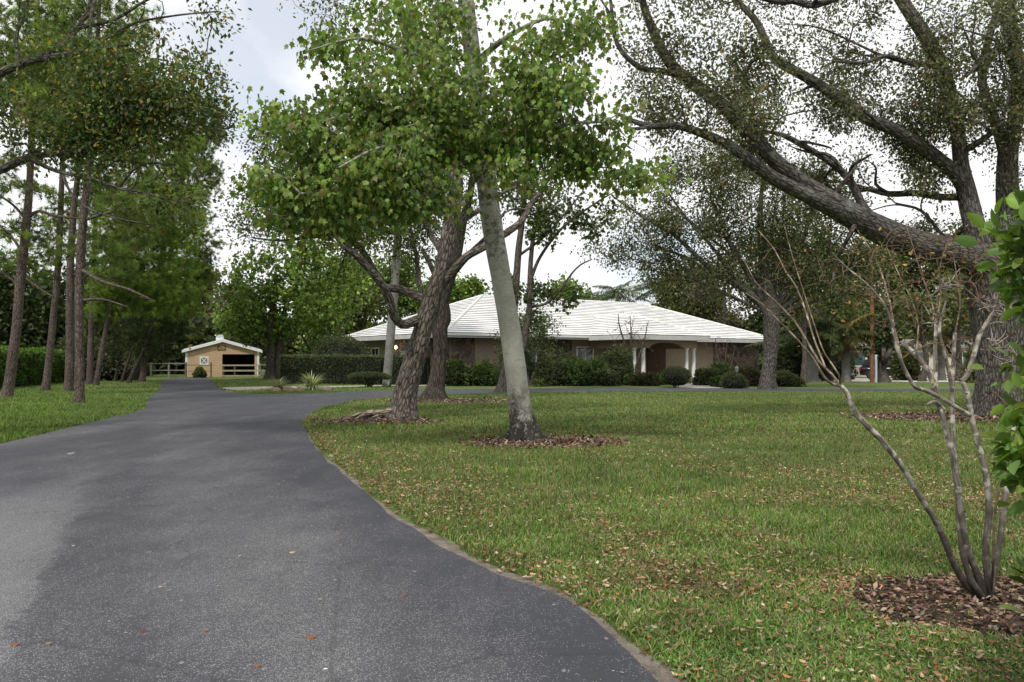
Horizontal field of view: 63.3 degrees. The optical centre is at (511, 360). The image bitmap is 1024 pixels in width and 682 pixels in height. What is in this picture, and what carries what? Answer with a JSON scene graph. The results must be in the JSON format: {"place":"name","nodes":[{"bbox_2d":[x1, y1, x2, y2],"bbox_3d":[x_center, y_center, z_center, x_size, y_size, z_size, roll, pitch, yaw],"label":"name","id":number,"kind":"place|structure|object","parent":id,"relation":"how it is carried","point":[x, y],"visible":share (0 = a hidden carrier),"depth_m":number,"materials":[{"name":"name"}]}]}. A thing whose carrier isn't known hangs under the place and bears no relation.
{"place":"outdoors","nodes":[
{"label":"outdoors","id":0,"kind":"place"},
{"bbox_2d":[0,377,394,443],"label":"grass","id":1,"kind":"structure","parent":0,"point":[24,429],"depth_m":27.90,"materials":[{"name":"green plant"}]},
{"bbox_2d":[182,335,262,376],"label":"horse barn","id":2,"kind":"structure","parent":0,"point":[219,352],"depth_m":80.46,"materials":[{"name":"beige brick"}]},
{"bbox_2d":[223,385,426,389],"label":"walkway","id":3,"kind":"structure","parent":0,"point":[243,388],"depth_m":48.38,"materials":[{"name":"grey concrete"}]},
{"bbox_2d":[0,378,973,681],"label":"driveway","id":4,"kind":"structure","parent":0,"point":[206,504],"depth_m":6.17,"materials":[{"name":"grey asphalt"}]},
{"bbox_2d":[0,371,1023,681],"bbox_3d":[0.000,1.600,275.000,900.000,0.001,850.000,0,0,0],"label":"ground","id":5,"kind":"structure","parent":0,"point":[222,381],"depth_m":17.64,"materials":[{"name":"green plant"}]},
{"bbox_2d":[0,248,57,347],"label":"broadleaf tree","id":6,"kind":"object","parent":5,"relation":"on","point":[31,330],"visible":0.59,"depth_m":65.46,"materials":[{"name":"green plant"}]},
{"bbox_2d":[0,345,64,387],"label":"hedge","id":7,"kind":"object","parent":5,"relation":"on","point":[30,365],"visible":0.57,"depth_m":52.88,"materials":[{"name":"green plant"}]},
{"bbox_2d":[0,0,88,396],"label":"pine tree","id":8,"kind":"object","parent":5,"relation":"on","point":[25,234],"visible":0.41,"depth_m":35.85,"materials":[{"name":"green plant"}]},
{"bbox_2d":[0,29,104,390],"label":"pine tree","id":9,"kind":"object","parent":5,"relation":"on","point":[58,225],"visible":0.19,"depth_m":43.86,"materials":[{"name":"green plant"}]},
{"bbox_2d":[26,269,86,348],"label":"broadleaf tree","id":10,"kind":"object","parent":5,"relation":"on","point":[61,325],"visible":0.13,"depth_m":68.82,"materials":[{"name":"green plant"}]},
{"bbox_2d":[54,333,114,380],"bbox_3d":[-34.110,-0.201,65.955,5.887,4.101,5.594,0,0,0],"label":"shrub","id":11,"kind":"object","parent":5,"relation":"on","point":[63,342],"visible":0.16,"depth_m":64.93,"materials":[{"name":"green plant"}]},
{"bbox_2d":[60,262,125,340],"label":"broadleaf tree","id":12,"kind":"object","parent":5,"relation":"on","point":[97,323],"visible":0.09,"depth_m":73.89,"materials":[{"name":"green plant"}]},
{"bbox_2d":[1,0,204,402],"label":"pine tree","id":13,"kind":"object","parent":5,"relation":"on","point":[55,7],"visible":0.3,"depth_m":30.85,"materials":[{"name":"green plant"}]},
{"bbox_2d":[39,1,171,391],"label":"pine tree","id":14,"kind":"object","parent":5,"relation":"on","point":[114,245],"visible":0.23,"depth_m":42.40,"materials":[{"name":"green plant"}]},
{"bbox_2d":[74,311,142,368],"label":"broadleaf tree","id":15,"kind":"object","parent":5,"relation":"on","point":[97,332],"visible":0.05,"depth_m":78.95,"materials":[{"name":"green plant"}]},
{"bbox_2d":[84,343,136,380],"bbox_3d":[-32.032,0.148,66.119,4.847,3.316,5.394,0,0,0],"label":"shrub","id":16,"kind":"object","parent":5,"relation":"on","point":[108,369],"visible":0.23,"depth_m":64.53,"materials":[{"name":"green plant"}]},
{"bbox_2d":[72,79,180,383],"bbox_3d":[-26.045,-9.030,54.905,8.746,21.212,7.209,0,0,0],"label":"pine tree","id":17,"kind":"object","parent":5,"relation":"on","point":[90,362],"visible":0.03,"depth_m":54.84,"materials":[{"name":"green plant"}]},
{"bbox_2d":[0,0,252,232],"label":"laurel oak","id":18,"kind":"object","parent":5,"relation":"on","point":[84,120],"visible":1,"depth_m":15.44,"materials":[{"name":"green plant"}]},
{"bbox_2d":[94,297,165,380],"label":"conifer","id":19,"kind":"object","parent":5,"relation":"on","point":[112,348],"visible":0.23,"depth_m":61.89,"materials":[{"name":"green plant"}]},
{"bbox_2d":[63,38,215,384],"bbox_3d":[-23.322,-9.308,51.939,9.582,21.726,6.832,0,0,0],"label":"pine tree","id":20,"kind":"object","parent":5,"relation":"on","point":[177,294],"visible":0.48,"depth_m":51.57,"materials":[{"name":"green plant"}]},
{"bbox_2d":[111,285,180,381],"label":"conifer","id":21,"kind":"object","parent":5,"relation":"on","point":[135,324],"visible":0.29,"depth_m":60.58,"materials":[{"name":"green plant"}]},
{"bbox_2d":[115,283,184,379],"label":"conifer","id":22,"kind":"object","parent":5,"relation":"on","point":[137,374],"visible":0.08,"depth_m":63.90,"materials":[{"name":"green plant"}]},
{"bbox_2d":[61,313,265,374],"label":"woods","id":23,"kind":"object","parent":5,"relation":"on","point":[203,335],"visible":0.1,"depth_m":93.65,"materials":[{"name":"green plant"}]},
{"bbox_2d":[123,281,203,382],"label":"conifer","id":24,"kind":"object","parent":5,"relation":"on","point":[183,325],"visible":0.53,"depth_m":58.76,"materials":[{"name":"green plant"}]},
{"bbox_2d":[135,64,234,381],"bbox_3d":[-24.329,-10.217,61.894,6.548,23.843,7.145,0,0,35],"label":"pine tree","id":25,"kind":"object","parent":5,"relation":"on","point":[208,251],"visible":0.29,"depth_m":61.72,"materials":[{"name":"green plant"}]},
{"bbox_2d":[165,265,225,345],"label":"broadleaf tree","id":26,"kind":"object","parent":5,"relation":"on","point":[211,289],"visible":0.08,"depth_m":103.44,"materials":[{"name":"green plant"}]},
{"bbox_2d":[204,270,269,341],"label":"broadleaf tree","id":27,"kind":"object","parent":5,"relation":"on","point":[220,304],"visible":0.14,"depth_m":99.42,"materials":[{"name":"green plant"}]},
{"bbox_2d":[222,364,259,376],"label":"rail fence","id":28,"kind":"object","parent":5,"relation":"on","point":[234,370],"visible":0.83,"depth_m":77.99,"materials":[{"name":"white wood"}]},
{"bbox_2d":[205,233,386,378],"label":"maple tree","id":29,"kind":"object","parent":5,"relation":"on","point":[272,327],"visible":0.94,"depth_m":69.19,"materials":[{"name":"green plant"}]},
{"bbox_2d":[289,370,332,389],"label":"spider plant","id":30,"kind":"object","parent":5,"relation":"on","point":[310,383],"visible":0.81,"depth_m":44.85,"materials":[{"name":"green plant"}]},
{"bbox_2d":[291,274,357,353],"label":"broadleaf tree","id":31,"kind":"object","parent":5,"relation":"on","point":[310,343],"visible":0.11,"depth_m":83.33,"materials":[{"name":"green plant"}]},
{"bbox_2d":[279,353,384,383],"bbox_3d":[-12.009,0.586,55.796,7.083,2.181,2.017,0,0,7],"label":"hedge","id":32,"kind":"object","parent":5,"relation":"on","point":[335,368],"visible":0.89,"depth_m":55.12,"materials":[{"name":"green plant"}]},
{"bbox_2d":[308,333,370,357],"bbox_3d":[-12.487,-0.120,60.461,4.991,3.726,4.425,0,0,0],"label":"shrub","id":33,"kind":"object","parent":5,"relation":"on","point":[343,345],"visible":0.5,"depth_m":59.51,"materials":[{"name":"green plant"}]},
{"bbox_2d":[329,253,387,334],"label":"broadleaf tree","id":34,"kind":"object","parent":5,"relation":"on","point":[366,313],"visible":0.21,"depth_m":89.01,"materials":[{"name":"green plant"}]},
{"bbox_2d":[346,371,390,386],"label":"shrub","id":35,"kind":"object","parent":5,"relation":"on","point":[373,376],"visible":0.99,"depth_m":48.84,"materials":[{"name":"green plant"}]},
{"bbox_2d":[307,416,446,424],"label":"mulch","id":36,"kind":"object","parent":5,"relation":"on","point":[387,420],"visible":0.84,"depth_m":21.24,"materials":[{"name":"brown plant"}]},
{"bbox_2d":[211,0,575,419],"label":"oak tree","id":37,"kind":"object","parent":5,"relation":"on","point":[403,403],"visible":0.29,"depth_m":22.30,"materials":[{"name":"green plant"}]},
{"bbox_2d":[364,245,425,325],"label":"broadleaf tree","id":38,"kind":"object","parent":5,"relation":"on","point":[405,310],"visible":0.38,"depth_m":94.98,"materials":[{"name":"green plant"}]},
{"bbox_2d":[375,221,441,386],"bbox_3d":[-7.116,-4.536,50.734,7.290,12.837,6.589,0,0,0],"label":"palm tree","id":39,"kind":"object","parent":5,"relation":"on","point":[389,347],"visible":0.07,"depth_m":50.40,"materials":[{"name":"grey plant"}]},
{"bbox_2d":[392,354,430,384],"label":"hedge","id":40,"kind":"object","parent":5,"relation":"on","point":[397,363],"visible":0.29,"depth_m":54.48,"materials":[{"name":"green plant"}]},
{"bbox_2d":[61,297,762,369],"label":"woods","id":41,"kind":"object","parent":5,"relation":"on","point":[291,349],"depth_m":130.24,"materials":[{"name":"green plant"}]},
{"bbox_2d":[408,271,468,314],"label":"broadleaf tree","id":42,"kind":"object","parent":5,"relation":"on","point":[457,292],"visible":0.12,"depth_m":91.43,"materials":[{"name":"green plant"}]},
{"bbox_2d":[382,396,507,402],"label":"mulch","id":43,"kind":"object","parent":5,"relation":"on","point":[457,399],"visible":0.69,"depth_m":32.03,"materials":[{"name":"brown plant"}]},
{"bbox_2d":[219,0,691,441],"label":"maple tree","id":44,"kind":"object","parent":5,"relation":"on","point":[379,145],"visible":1,"depth_m":13.97,"materials":[{"name":"green plant"}]},
{"bbox_2d":[445,358,470,385],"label":"foundation shrub","id":45,"kind":"object","parent":5,"relation":"on","point":[454,376],"visible":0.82,"depth_m":51.34,"materials":[{"name":"green plant"}]},
{"bbox_2d":[379,77,558,399],"bbox_3d":[-1.838,-4.877,32.963,7.819,13.191,6.573,0,0,0],"label":"oak tree","id":46,"kind":"object","parent":5,"relation":"on","point":[435,388],"visible":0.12,"depth_m":32.98,"materials":[{"name":"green plant"}]},
{"bbox_2d":[458,273,493,298],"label":"broadleaf tree","id":47,"kind":"object","parent":5,"relation":"on","point":[475,286],"visible":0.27,"depth_m":99.08,"materials":[{"name":"green plant"}]},
{"bbox_2d":[471,358,498,385],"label":"foundation shrub","id":48,"kind":"object","parent":5,"relation":"on","point":[482,372],"visible":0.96,"depth_m":51.49,"materials":[{"name":"green plant"}]},
{"bbox_2d":[302,417,694,681],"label":"dirt edge","id":49,"kind":"object","parent":5,"relation":"on","point":[661,673],"visible":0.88,"depth_m":5.76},
{"bbox_2d":[489,302,571,384],"bbox_3d":[1.114,-1.012,52.779,5.462,5.501,4.053,0,0,0],"label":"tall bush","id":50,"kind":"object","parent":5,"relation":"on","point":[537,347],"visible":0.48,"depth_m":52.45,"materials":[{"name":"green plant"}]},
{"bbox_2d":[458,433,629,448],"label":"mulch","id":51,"kind":"object","parent":5,"relation":"on","point":[571,440],"visible":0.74,"depth_m":15.74,"materials":[{"name":"brown plant"}]},
{"bbox_2d":[532,358,571,385],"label":"foundation shrub","id":52,"kind":"object","parent":5,"relation":"on","point":[553,377],"visible":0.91,"depth_m":51.36,"materials":[{"name":"green plant"}]},
{"bbox_2d":[343,294,762,380],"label":"ranch house","id":53,"kind":"structure","parent":5,"relation":"on","point":[680,339],"depth_m":63.84,"materials":[{"name":"white paint"}]},
{"bbox_2d":[576,346,593,361],"bbox_3d":[5.563,-0.050,63.192,1.700,2.000,0.070,0,0,-35],"label":"window","id":54,"kind":"structure","parent":53,"relation":"in","point":[585,352],"depth_m":63.19,"materials":[{"name":"grey glass"}]},
{"bbox_2d":[647,348,665,373],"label":"door","id":55,"kind":"structure","parent":53,"relation":"in","point":[656,360],"depth_m":67.48,"materials":[{"name":"brown wood"}]},
{"bbox_2d":[486,111,623,391],"bbox_3d":[2.106,-5.702,41.491,6.858,14.856,3.326,0,0,0],"label":"slender tree","id":56,"kind":"object","parent":5,"relation":"on","point":[546,229],"visible":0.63,"depth_m":41.39,"materials":[{"name":"green plant"}]},
{"bbox_2d":[547,271,599,299],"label":"broadleaf tree","id":57,"kind":"object","parent":5,"relation":"on","point":[588,290],"visible":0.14,"depth_m":97.06,"materials":[{"name":"green plant"}]},
{"bbox_2d":[563,355,597,385],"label":"foundation shrub","id":58,"kind":"object","parent":5,"relation":"on","point":[582,375],"visible":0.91,"depth_m":51.32,"materials":[{"name":"green plant"}]},
{"bbox_2d":[588,355,614,383],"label":"foundation shrub","id":59,"kind":"object","parent":5,"relation":"on","point":[597,362],"visible":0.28,"depth_m":52.77,"materials":[{"name":"green plant"}]},
{"bbox_2d":[592,366,622,385],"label":"foundation shrub","id":60,"kind":"object","parent":5,"relation":"on","point":[607,377],"visible":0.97,"depth_m":51.50,"materials":[{"name":"green plant"}]},
{"bbox_2d":[582,280,651,302],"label":"palm tree","id":61,"kind":"object","parent":5,"relation":"on","point":[611,293],"visible":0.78,"depth_m":91.58,"materials":[{"name":"green plant"}]},
{"bbox_2d":[599,343,635,383],"bbox_3d":[6.827,0.299,54.712,2.774,2.870,2.545,0,0,0],"label":"foundation shrub","id":62,"kind":"object","parent":5,"relation":"on","point":[617,364],"visible":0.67,"depth_m":54.25,"materials":[{"name":"green plant"}]},
{"bbox_2d":[606,312,654,373],"bbox_3d":[8.012,-0.866,56.877,3.044,5.033,2.476,0,0,-17],"label":"crape myrtle","id":63,"kind":"object","parent":5,"relation":"on","point":[631,337],"visible":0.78,"depth_m":56.96,"materials":[{"name":"brown plant"}]},
{"bbox_2d":[628,371,660,385],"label":"foundation shrub","id":64,"kind":"object","parent":5,"relation":"on","point":[643,378],"visible":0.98,"depth_m":51.45,"materials":[{"name":"green plant"}]},
{"bbox_2d":[630,275,687,308],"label":"palm tree","id":65,"kind":"object","parent":5,"relation":"on","point":[642,289],"visible":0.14,"depth_m":95.06,"materials":[{"name":"green plant"}]},
{"bbox_2d":[304,397,1023,681],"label":"leaf litter","id":66,"kind":"object","parent":5,"relation":"on","point":[838,591],"visible":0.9,"depth_m":7.14,"materials":[{"name":"brown plant"}]},
{"bbox_2d":[659,366,691,387],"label":"ball bush","id":67,"kind":"object","parent":5,"relation":"on","point":[675,375],"visible":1,"depth_m":47.73,"materials":[{"name":"green plant"}]},
{"bbox_2d":[650,257,734,321],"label":"broadleaf tree","id":68,"kind":"object","parent":5,"relation":"on","point":[688,309],"visible":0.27,"depth_m":91.16,"materials":[{"name":"green plant"}]},
{"bbox_2d":[691,366,721,384],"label":"foundation shrub","id":69,"kind":"object","parent":5,"relation":"on","point":[702,376],"visible":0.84,"depth_m":52.71,"materials":[{"name":"green plant"}]},
{"bbox_2d":[707,361,732,375],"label":"foundation shrub","id":70,"kind":"object","parent":5,"relation":"on","point":[721,366],"visible":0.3,"depth_m":55.55,"materials":[{"name":"green plant"}]},
{"bbox_2d":[677,241,773,330],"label":"broadleaf tree","id":71,"kind":"object","parent":5,"relation":"on","point":[732,321],"visible":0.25,"depth_m":85.65,"materials":[{"name":"green plant"}]},
{"bbox_2d":[708,337,745,369],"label":"crape myrtle","id":72,"kind":"object","parent":5,"relation":"on","point":[716,352],"visible":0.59,"depth_m":59.97,"materials":[{"name":"brown plant"}]},
{"bbox_2d":[719,370,749,388],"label":"ball bush","id":73,"kind":"object","parent":5,"relation":"on","point":[733,380],"visible":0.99,"depth_m":46.77,"materials":[{"name":"green plant"}]},
{"bbox_2d":[570,125,899,388],"bbox_3d":[12.459,-5.801,46.008,18.491,15.024,7.706,0,0,0],"label":"oak tree","id":74,"kind":"object","parent":5,"relation":"on","point":[771,323],"visible":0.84,"depth_m":45.69,"materials":[{"name":"green plant"}]},
{"bbox_2d":[728,364,760,385],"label":"foundation shrub","id":75,"kind":"object","parent":5,"relation":"on","point":[752,374],"visible":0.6,"depth_m":51.26,"materials":[{"name":"green plant"}]},
{"bbox_2d":[730,225,814,351],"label":"broadleaf tree","id":76,"kind":"object","parent":5,"relation":"on","point":[757,326],"visible":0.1,"depth_m":83.28,"materials":[{"name":"green plant"}]},
{"bbox_2d":[744,332,837,369],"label":"palm tree","id":77,"kind":"object","parent":5,"relation":"on","point":[782,344],"visible":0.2,"depth_m":65.74,"materials":[{"name":"green plant"}]},
{"bbox_2d":[776,369,806,386],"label":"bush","id":78,"kind":"object","parent":5,"relation":"on","point":[786,378],"visible":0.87,"depth_m":50.12,"materials":[{"name":"green plant"}]},
{"bbox_2d":[776,343,824,378],"bbox_3d":[21.757,0.203,64.251,4.188,3.245,4.603,0,0,0],"label":"shrub","id":79,"kind":"object","parent":5,"relation":"on","point":[787,359],"visible":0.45,"depth_m":62.77,"materials":[{"name":"green plant"}]},
{"bbox_2d":[772,251,838,382],"bbox_3d":[20.940,-3.044,58.226,7.520,9.421,4.252,0,0,-32],"label":"broadleaf tree","id":80,"kind":"object","parent":5,"relation":"on","point":[803,323],"visible":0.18,"depth_m":57.87,"materials":[{"name":"green plant"}]},
{"bbox_2d":[762,315,854,381],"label":"palm tree","id":81,"kind":"object","parent":5,"relation":"on","point":[813,374],"visible":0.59,"depth_m":61.55,"materials":[{"name":"green plant"}]},
{"bbox_2d":[597,0,1023,415],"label":"spreading oak","id":82,"kind":"object","parent":5,"relation":"on","point":[815,191],"visible":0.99,"depth_m":22.97,"materials":[{"name":"green plant"}]},
{"bbox_2d":[614,548,1023,681],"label":"clover","id":83,"kind":"object","parent":5,"relation":"on","point":[766,669],"visible":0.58,"depth_m":4.45,"materials":[{"name":"green plant"}]},
{"bbox_2d":[784,298,877,350],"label":"palm tree","id":84,"kind":"object","parent":5,"relation":"on","point":[840,317],"visible":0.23,"depth_m":73.52,"materials":[{"name":"green plant"}]},
{"bbox_2d":[808,239,861,380],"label":"broadleaf tree","id":85,"kind":"object","parent":5,"relation":"on","point":[828,366],"visible":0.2,"depth_m":63.72,"materials":[{"name":"green plant"}]},
{"bbox_2d":[818,352,857,379],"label":"shrub","id":86,"kind":"object","parent":5,"relation":"on","point":[836,360],"visible":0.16,"depth_m":68.26,"materials":[{"name":"green plant"}]},
{"bbox_2d":[807,222,882,344],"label":"broadleaf tree","id":87,"kind":"object","parent":5,"relation":"on","point":[864,307],"visible":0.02,"depth_m":86.99,"materials":[{"name":"green plant"}]},
{"bbox_2d":[795,313,898,381],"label":"palm tree","id":88,"kind":"object","parent":5,"relation":"on","point":[844,346],"visible":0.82,"depth_m":60.53,"materials":[{"name":"green plant"}]},
{"bbox_2d":[870,265,876,382],"bbox_3d":[25.899,-2.851,59.499,0.523,9.101,0.324,0,0,0],"label":"utility pole","id":89,"kind":"object","parent":5,"relation":"on","point":[872,350],"visible":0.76,"depth_m":59.38,"materials":[{"name":"wood"}]},
{"bbox_2d":[730,196,1023,598],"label":"crape myrtle","id":90,"kind":"object","parent":5,"relation":"on","point":[978,585],"visible":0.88,"depth_m":5.31,"materials":[{"name":"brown plant"}]},
{"bbox_2d":[847,236,916,337],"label":"broadleaf tree","id":91,"kind":"object","parent":5,"relation":"on","point":[879,308],"visible":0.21,"depth_m":88.86,"materials":[{"name":"green plant"}]},
{"bbox_2d":[852,300,914,382],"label":"broadleaf tree","id":92,"kind":"object","parent":5,"relation":"on","point":[885,343],"visible":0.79,"depth_m":59.55,"materials":[{"name":"green plant"}]},
{"bbox_2d":[835,339,972,376],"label":"neighbour house","id":93,"kind":"structure","parent":5,"relation":"on","point":[858,363],"depth_m":78.66,"materials":[{"name":"beige paint"}]},
{"bbox_2d":[889,342,920,379],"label":"shrub","id":94,"kind":"object","parent":5,"relation":"on","point":[910,363],"visible":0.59,"depth_m":65.41,"materials":[{"name":"green plant"}]},
{"bbox_2d":[881,218,949,338],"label":"broadleaf tree","id":95,"kind":"object","parent":5,"relation":"on","point":[916,273],"visible":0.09,"depth_m":92.60,"materials":[{"name":"green plant"}]},
{"bbox_2d":[882,284,957,381],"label":"broadleaf tree","id":96,"kind":"object","parent":5,"relation":"on","point":[923,337],"visible":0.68,"depth_m":61.75,"materials":[{"name":"green plant"}]},
{"bbox_2d":[839,409,1000,422],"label":"mulch","id":97,"kind":"object","parent":5,"relation":"on","point":[917,416],"visible":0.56,"depth_m":22.92,"materials":[{"name":"brown plant"}]},
{"bbox_2d":[821,570,1023,643],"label":"mulch","id":98,"kind":"object","parent":5,"relation":"on","point":[939,600],"visible":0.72,"depth_m":5.32,"materials":[{"name":"brown plant"}]},
{"bbox_2d":[902,319,972,379],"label":"palm tree","id":99,"kind":"object","parent":5,"relation":"on","point":[947,335],"visible":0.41,"depth_m":65.69,"materials":[{"name":"green plant"}]},
{"bbox_2d":[928,267,970,380],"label":"broadleaf tree","id":100,"kind":"object","parent":5,"relation":"on","point":[953,315],"visible":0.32,"depth_m":62.86,"materials":[{"name":"green plant"}]},
{"bbox_2d":[917,208,994,338],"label":"broadleaf tree","id":101,"kind":"object","parent":5,"relation":"on","point":[930,272],"visible":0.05,"depth_m":89.81,"materials":[{"name":"green plant"}]},
{"bbox_2d":[958,344,974,382],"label":"shrub","id":102,"kind":"object","parent":5,"relation":"on","point":[971,379],"visible":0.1,"depth_m":60.02,"materials":[{"name":"green plant"}]},
{"bbox_2d":[954,189,1023,611],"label":"leafy shrub","id":103,"kind":"object","parent":5,"relation":"on","point":[1009,249],"visible":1,"depth_m":3.27,"materials":[{"name":"green plant"}]},
{"bbox_2d":[0,0,1023,322],"label":"sky","id":104,"kind":"structure","parent":0,"point":[262,57],"materials":[{"name":"white"}]},
{"bbox_2d":[819,378,958,381],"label":"side road","id":105,"kind":"structure","parent":0,"point":[860,380],"depth_m":65.14,"materials":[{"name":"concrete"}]},
{"bbox_2d":[859,359,920,378],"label":"parked car","id":106,"kind":"object","parent":105,"relation":"on","point":[864,369],"visible":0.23,"depth_m":68.83,"materials":[{"name":"black paint"}]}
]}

